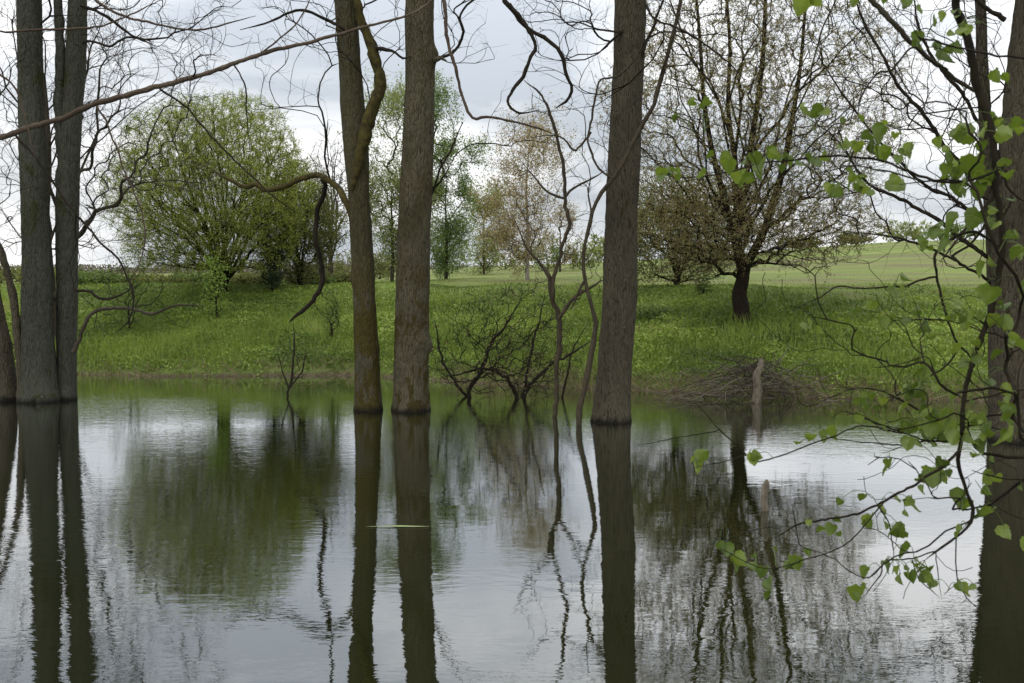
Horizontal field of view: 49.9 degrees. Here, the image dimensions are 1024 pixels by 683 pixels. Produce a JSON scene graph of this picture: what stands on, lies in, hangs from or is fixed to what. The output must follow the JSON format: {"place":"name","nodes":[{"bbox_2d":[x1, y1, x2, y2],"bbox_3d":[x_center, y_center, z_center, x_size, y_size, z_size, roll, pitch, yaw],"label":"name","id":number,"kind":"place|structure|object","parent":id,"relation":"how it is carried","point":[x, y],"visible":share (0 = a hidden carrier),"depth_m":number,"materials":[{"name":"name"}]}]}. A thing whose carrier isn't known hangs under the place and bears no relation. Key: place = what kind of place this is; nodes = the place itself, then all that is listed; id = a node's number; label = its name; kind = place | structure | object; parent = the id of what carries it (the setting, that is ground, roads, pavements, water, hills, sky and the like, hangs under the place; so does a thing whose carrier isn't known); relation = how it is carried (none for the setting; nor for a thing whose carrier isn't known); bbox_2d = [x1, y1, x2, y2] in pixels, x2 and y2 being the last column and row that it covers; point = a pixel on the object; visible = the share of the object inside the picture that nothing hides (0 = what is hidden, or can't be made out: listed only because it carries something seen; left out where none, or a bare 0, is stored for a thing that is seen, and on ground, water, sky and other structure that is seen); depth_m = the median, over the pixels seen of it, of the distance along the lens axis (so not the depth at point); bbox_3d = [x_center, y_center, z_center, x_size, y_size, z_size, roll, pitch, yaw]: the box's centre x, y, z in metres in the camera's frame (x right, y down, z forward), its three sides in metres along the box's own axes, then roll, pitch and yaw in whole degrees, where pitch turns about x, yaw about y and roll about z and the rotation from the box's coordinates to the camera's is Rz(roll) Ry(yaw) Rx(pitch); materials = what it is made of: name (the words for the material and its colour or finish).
{"place":"outdoors","nodes":[
{"label":"outdoors","id":0,"kind":"place"},
{"bbox_2d":[0,0,431,334],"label":"overhanging tree","id":1,"kind":"object","parent":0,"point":[84,108],"visible":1,"depth_m":9.86,"materials":[{"name":"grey plant"}]},
{"bbox_2d":[0,239,987,401],"bbox_3d":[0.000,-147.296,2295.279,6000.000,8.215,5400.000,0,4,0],"label":"ground","id":2,"kind":"structure","parent":0,"point":[908,264],"depth_m":25.66,"materials":[{"name":"green plant"}]},
{"bbox_2d":[0,263,55,283],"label":"hedge bush","id":3,"kind":"object","parent":2,"relation":"on","point":[17,272],"visible":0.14,"depth_m":29.53,"materials":[{"name":"green plant"}]},
{"bbox_2d":[55,266,141,284],"bbox_3d":[-10.780,-1.600,28.355,1.960,0.680,1.800,-4,5,-43],"label":"hedge bush","id":4,"kind":"object","parent":2,"relation":"on","point":[85,276],"visible":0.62,"depth_m":27.98,"materials":[{"name":"green plant"}]},
{"bbox_2d":[0,0,232,341],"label":"bare tree","id":5,"kind":"object","parent":2,"relation":"on","point":[100,209],"visible":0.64,"depth_m":20.81,"materials":[{"name":"brown plant"}]},
{"bbox_2d":[100,242,155,330],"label":"leafy sapling","id":6,"kind":"object","parent":2,"relation":"on","point":[134,289],"visible":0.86,"depth_m":23.13,"materials":[{"name":"green plant"}]},
{"bbox_2d":[114,271,193,283],"bbox_3d":[-9.513,-1.546,28.958,2.285,0.635,2.096,0,4,0],"label":"hedge bush","id":7,"kind":"object","parent":2,"relation":"on","point":[158,277],"visible":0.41,"depth_m":28.55,"materials":[{"name":"green plant"}]},
{"bbox_2d":[168,268,232,282],"bbox_3d":[-8.350,-1.712,29.600,1.853,0.691,1.565,0,4,0],"label":"hedge bush","id":8,"kind":"object","parent":2,"relation":"on","point":[194,276],"visible":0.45,"depth_m":29.20,"materials":[{"name":"green plant"}]},
{"bbox_2d":[89,84,322,293],"bbox_3d":[-7.087,-3.441,25.845,5.273,5.016,4.831,0,4,0],"label":"round tree","id":9,"kind":"object","parent":2,"relation":"on","point":[243,210],"visible":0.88,"depth_m":25.01,"materials":[{"name":"green plant"}]},
{"bbox_2d":[195,250,232,319],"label":"leafy sapling","id":10,"kind":"object","parent":2,"relation":"on","point":[216,291],"visible":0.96,"depth_m":23.55,"materials":[{"name":"green plant"}]},
{"bbox_2d":[0,261,473,276],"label":"wood","id":11,"kind":"object","parent":2,"relation":"on","point":[91,267],"visible":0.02,"depth_m":257.18,"materials":[{"name":"green plant"}]},
{"bbox_2d":[229,269,284,283],"bbox_3d":[-7.043,-1.668,29.550,1.930,0.623,1.566,0,4,0],"label":"hedge bush","id":12,"kind":"object","parent":2,"relation":"on","point":[236,278],"visible":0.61,"depth_m":29.19,"materials":[{"name":"green plant"}]},
{"bbox_2d":[249,239,287,292],"bbox_3d":[-5.759,-1.696,26.226,0.918,1.461,0.940,2,4,29],"label":"juniper shrub","id":13,"kind":"object","parent":2,"relation":"on","point":[273,281],"visible":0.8,"depth_m":26.07,"materials":[{"name":"green plant"}]},
{"bbox_2d":[247,153,349,286],"bbox_3d":[-5.363,-2.921,27.300,2.673,3.520,2.400,3,5,38],"label":"dense tree","id":14,"kind":"object","parent":2,"relation":"on","point":[327,242],"visible":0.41,"depth_m":27.04,"materials":[{"name":"green plant"}]},
{"bbox_2d":[286,272,338,284],"bbox_3d":[-5.316,-1.586,29.133,1.534,0.595,1.303,0,4,0],"label":"hedge bush","id":15,"kind":"object","parent":2,"relation":"on","point":[331,280],"visible":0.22,"depth_m":28.99,"materials":[{"name":"green plant"}]},
{"bbox_2d":[306,124,348,274],"bbox_3d":[-5.155,-3.792,30.765,2.066,4.726,1.876,-3,5,-42],"label":"bare tree","id":16,"kind":"object","parent":2,"relation":"on","point":[330,259],"visible":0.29,"depth_m":30.80,"materials":[{"name":"plant"}]},
{"bbox_2d":[314,284,347,338],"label":"leafy sapling","id":17,"kind":"object","parent":2,"relation":"on","point":[336,307],"visible":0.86,"depth_m":22.50,"materials":[{"name":"green plant"}]},
{"bbox_2d":[310,249,351,274],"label":"crest bush","id":18,"kind":"object","parent":2,"relation":"on","point":[339,264],"visible":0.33,"depth_m":45.62,"materials":[{"name":"green plant"}]},
{"bbox_2d":[328,268,350,282],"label":"hedge bush","id":19,"kind":"object","parent":2,"relation":"on","point":[343,276],"visible":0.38,"depth_m":29.66,"materials":[{"name":"green plant"}]},
{"bbox_2d":[374,253,395,279],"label":"crest bush","id":20,"kind":"object","parent":2,"relation":"on","point":[382,265],"visible":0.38,"depth_m":45.72,"materials":[{"name":"green plant"}]},
{"bbox_2d":[334,64,448,281],"bbox_3d":[-3.470,-4.946,32.731,3.388,6.734,3.230,0,4,0],"label":"poplar tree","id":21,"kind":"object","parent":2,"relation":"on","point":[389,232],"visible":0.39,"depth_m":32.41,"materials":[{"name":"green plant"}]},
{"bbox_2d":[433,237,473,273],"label":"crest bush","id":22,"kind":"object","parent":2,"relation":"on","point":[462,259],"visible":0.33,"depth_m":45.74,"materials":[{"name":"green plant"}]},
{"bbox_2d":[430,68,500,279],"bbox_3d":[-1.896,-5.093,34.818,3.098,7.369,2.558,0,4,0],"label":"poplar tree","id":23,"kind":"object","parent":2,"relation":"on","point":[449,231],"visible":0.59,"depth_m":34.77,"materials":[{"name":"green plant"}]},
{"bbox_2d":[458,172,517,274],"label":"young tree","id":24,"kind":"object","parent":2,"relation":"on","point":[485,266],"visible":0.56,"depth_m":41.69,"materials":[{"name":"green plant"}]},
{"bbox_2d":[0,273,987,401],"bbox_3d":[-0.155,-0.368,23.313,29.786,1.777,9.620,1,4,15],"label":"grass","id":25,"kind":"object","parent":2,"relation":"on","point":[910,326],"visible":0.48,"depth_m":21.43,"materials":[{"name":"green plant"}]},
{"bbox_2d":[461,244,537,269],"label":"crest bush","id":26,"kind":"object","parent":2,"relation":"on","point":[498,253],"visible":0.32,"depth_m":49.73,"materials":[{"name":"green plant"}]},
{"bbox_2d":[15,352,987,401],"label":"dry grass","id":27,"kind":"structure","parent":2,"relation":"on","point":[680,378],"depth_m":18.21,"materials":[{"name":"plant"}]},
{"bbox_2d":[463,92,585,279],"bbox_3d":[0.329,-4.144,31.878,3.650,6.236,3.879,0,4,0],"label":"birch tree","id":28,"kind":"object","parent":2,"relation":"on","point":[509,227],"visible":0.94,"depth_m":31.56,"materials":[{"name":"beige plant"}]},
{"bbox_2d":[530,233,574,270],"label":"crest bush","id":29,"kind":"object","parent":2,"relation":"on","point":[551,249],"visible":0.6,"depth_m":45.62,"materials":[{"name":"green plant"}]},
{"bbox_2d":[543,195,594,271],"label":"young tree","id":30,"kind":"object","parent":2,"relation":"on","point":[571,212],"visible":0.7,"depth_m":43.77,"materials":[{"name":"green plant"}]},
{"bbox_2d":[562,239,603,269],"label":"crest bush","id":31,"kind":"object","parent":2,"relation":"on","point":[591,261],"visible":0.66,"depth_m":45.72,"materials":[{"name":"green plant"}]},
{"bbox_2d":[586,234,603,260],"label":"crest bush","id":32,"kind":"object","parent":2,"relation":"on","point":[597,241],"visible":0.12,"depth_m":59.55,"materials":[{"name":"green plant"}]},
{"bbox_2d":[636,300,671,322],"bbox_3d":[2.714,-0.531,21.634,0.896,0.584,0.925,3,5,38],"label":"shrub","id":33,"kind":"object","parent":2,"relation":"on","point":[644,312],"visible":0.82,"depth_m":21.45,"materials":[{"name":"green plant"}]},
{"bbox_2d":[637,158,750,286],"bbox_3d":[3.803,-2.522,24.367,3.482,3.123,2.452,0,4,0],"label":"dense tree","id":34,"kind":"object","parent":2,"relation":"on","point":[674,269],"visible":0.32,"depth_m":24.17,"materials":[{"name":"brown plant"}]},
{"bbox_2d":[689,277,717,294],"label":"shrub","id":35,"kind":"object","parent":2,"relation":"on","point":[702,285],"visible":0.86,"depth_m":22.92,"materials":[{"name":"green plant"}]},
{"bbox_2d":[634,347,852,402],"bbox_3d":[4.132,0.500,17.041,4.840,0.899,1.919,0,4,0],"label":"brush pile","id":36,"kind":"object","parent":2,"relation":"on","point":[756,373],"visible":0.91,"depth_m":16.82,"materials":[{"name":"brown wood"}]},
{"bbox_2d":[586,0,932,325],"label":"budding tree","id":37,"kind":"object","parent":2,"relation":"on","point":[741,217],"visible":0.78,"depth_m":20.08,"materials":[{"name":"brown plant"}]},
{"bbox_2d":[775,236,823,248],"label":"crest bush","id":38,"kind":"object","parent":2,"relation":"on","point":[802,241],"visible":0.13,"depth_m":71.36,"materials":[{"name":"green plant"}]},
{"bbox_2d":[633,0,1023,608],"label":"linden tree","id":39,"kind":"object","parent":2,"relation":"on","point":[941,426],"visible":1,"depth_m":2.95,"materials":[{"name":"green plant"}]},
{"bbox_2d":[835,230,872,244],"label":"crest bush","id":40,"kind":"object","parent":2,"relation":"on","point":[859,240],"visible":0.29,"depth_m":69.46,"materials":[{"name":"green plant"}]},
{"bbox_2d":[876,219,932,241],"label":"crest bush","id":41,"kind":"object","parent":2,"relation":"on","point":[916,232],"visible":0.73,"depth_m":65.44,"materials":[{"name":"green plant"}]},
{"bbox_2d":[921,224,978,240],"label":"crest bush","id":42,"kind":"object","parent":2,"relation":"on","point":[941,232],"visible":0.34,"depth_m":63.49,"materials":[{"name":"green plant"}]},
{"bbox_2d":[0,0,1014,269],"label":"sky","id":43,"kind":"structure","parent":0,"point":[482,83],"materials":[{"name":"white"}]},
{"bbox_2d":[0,374,1023,682],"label":"water","id":44,"kind":"structure","parent":0,"point":[188,530],"depth_m":8.09,"materials":[{"name":"grey liquid"}]},
{"bbox_2d":[0,153,30,401],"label":"leaning tree","id":45,"kind":"object","parent":44,"relation":"in","point":[9,385],"visible":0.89,"depth_m":16.65,"materials":[{"name":"brown plant"}]},
{"bbox_2d":[4,0,105,403],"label":"flooded tree","id":46,"kind":"object","parent":44,"relation":"in","point":[39,379],"visible":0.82,"depth_m":16.47,"materials":[{"name":"brown plant"}]},
{"bbox_2d":[53,0,265,400],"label":"flooded tree","id":47,"kind":"object","parent":44,"relation":"in","point":[70,69],"visible":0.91,"depth_m":16.63,"materials":[{"name":"brown plant"}]},
{"bbox_2d":[274,324,309,395],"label":"sapling","id":48,"kind":"object","parent":44,"relation":"in","point":[291,383],"visible":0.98,"depth_m":17.46,"materials":[{"name":"brown plant"}]},
{"bbox_2d":[212,0,419,411],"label":"flooded tree","id":49,"kind":"object","parent":44,"relation":"in","point":[358,118],"visible":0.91,"depth_m":15.40,"materials":[{"name":"brown plant"}]},
{"bbox_2d":[367,525,423,526],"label":"floating leaf","id":50,"kind":"object","parent":44,"relation":"on","point":[396,526],"visible":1,"depth_m":8.56,"materials":[{"name":"green plant"}]},
{"bbox_2d":[391,0,556,412],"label":"flooded tree","id":51,"kind":"object","parent":44,"relation":"in","point":[413,345],"visible":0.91,"depth_m":15.32,"materials":[{"name":"brown plant"}]},
{"bbox_2d":[429,275,590,400],"bbox_3d":[-0.114,-0.029,17.323,2.722,2.128,2.331,2,4,27],"label":"bare shrub","id":52,"kind":"object","parent":44,"relation":"in","point":[493,370],"visible":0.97,"depth_m":17.17,"materials":[{"name":"brown plant"}]},
{"bbox_2d":[512,80,605,416],"bbox_3d":[0.651,-1.134,14.837,1.304,4.696,1.125,0,4,0],"label":"sapling","id":53,"kind":"object","parent":44,"relation":"in","point":[559,315],"visible":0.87,"depth_m":14.76,"materials":[{"name":"brown plant"}]},
{"bbox_2d":[531,0,723,425],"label":"sapling","id":54,"kind":"object","parent":44,"relation":"in","point":[586,379],"visible":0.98,"depth_m":13.97,"materials":[{"name":"brown plant"}]},
{"bbox_2d":[502,0,778,423],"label":"flooded tree","id":55,"kind":"object","parent":44,"relation":"in","point":[612,399],"visible":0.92,"depth_m":14.23,"materials":[{"name":"brown plant"}]},
{"bbox_2d":[761,480,769,510],"bbox_3d":[2.102,1.379,9.159,0.082,0.463,0.074,0,4,0],"label":"broken stub","id":56,"kind":"object","parent":44,"relation":"in","point":[764,495],"visible":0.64,"depth_m":9.13,"materials":[{"name":"brown wood"}]},
{"bbox_2d":[774,0,1007,420],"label":"flooded tree","id":57,"kind":"object","parent":44,"relation":"in","point":[985,83],"visible":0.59,"depth_m":13.15,"materials":[{"name":"brown plant"}]},
{"bbox_2d":[886,0,1023,443],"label":"flooded tree","id":58,"kind":"object","parent":44,"relation":"in","point":[1012,148],"visible":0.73,"depth_m":12.65,"materials":[{"name":"brown plant"}]}
]}

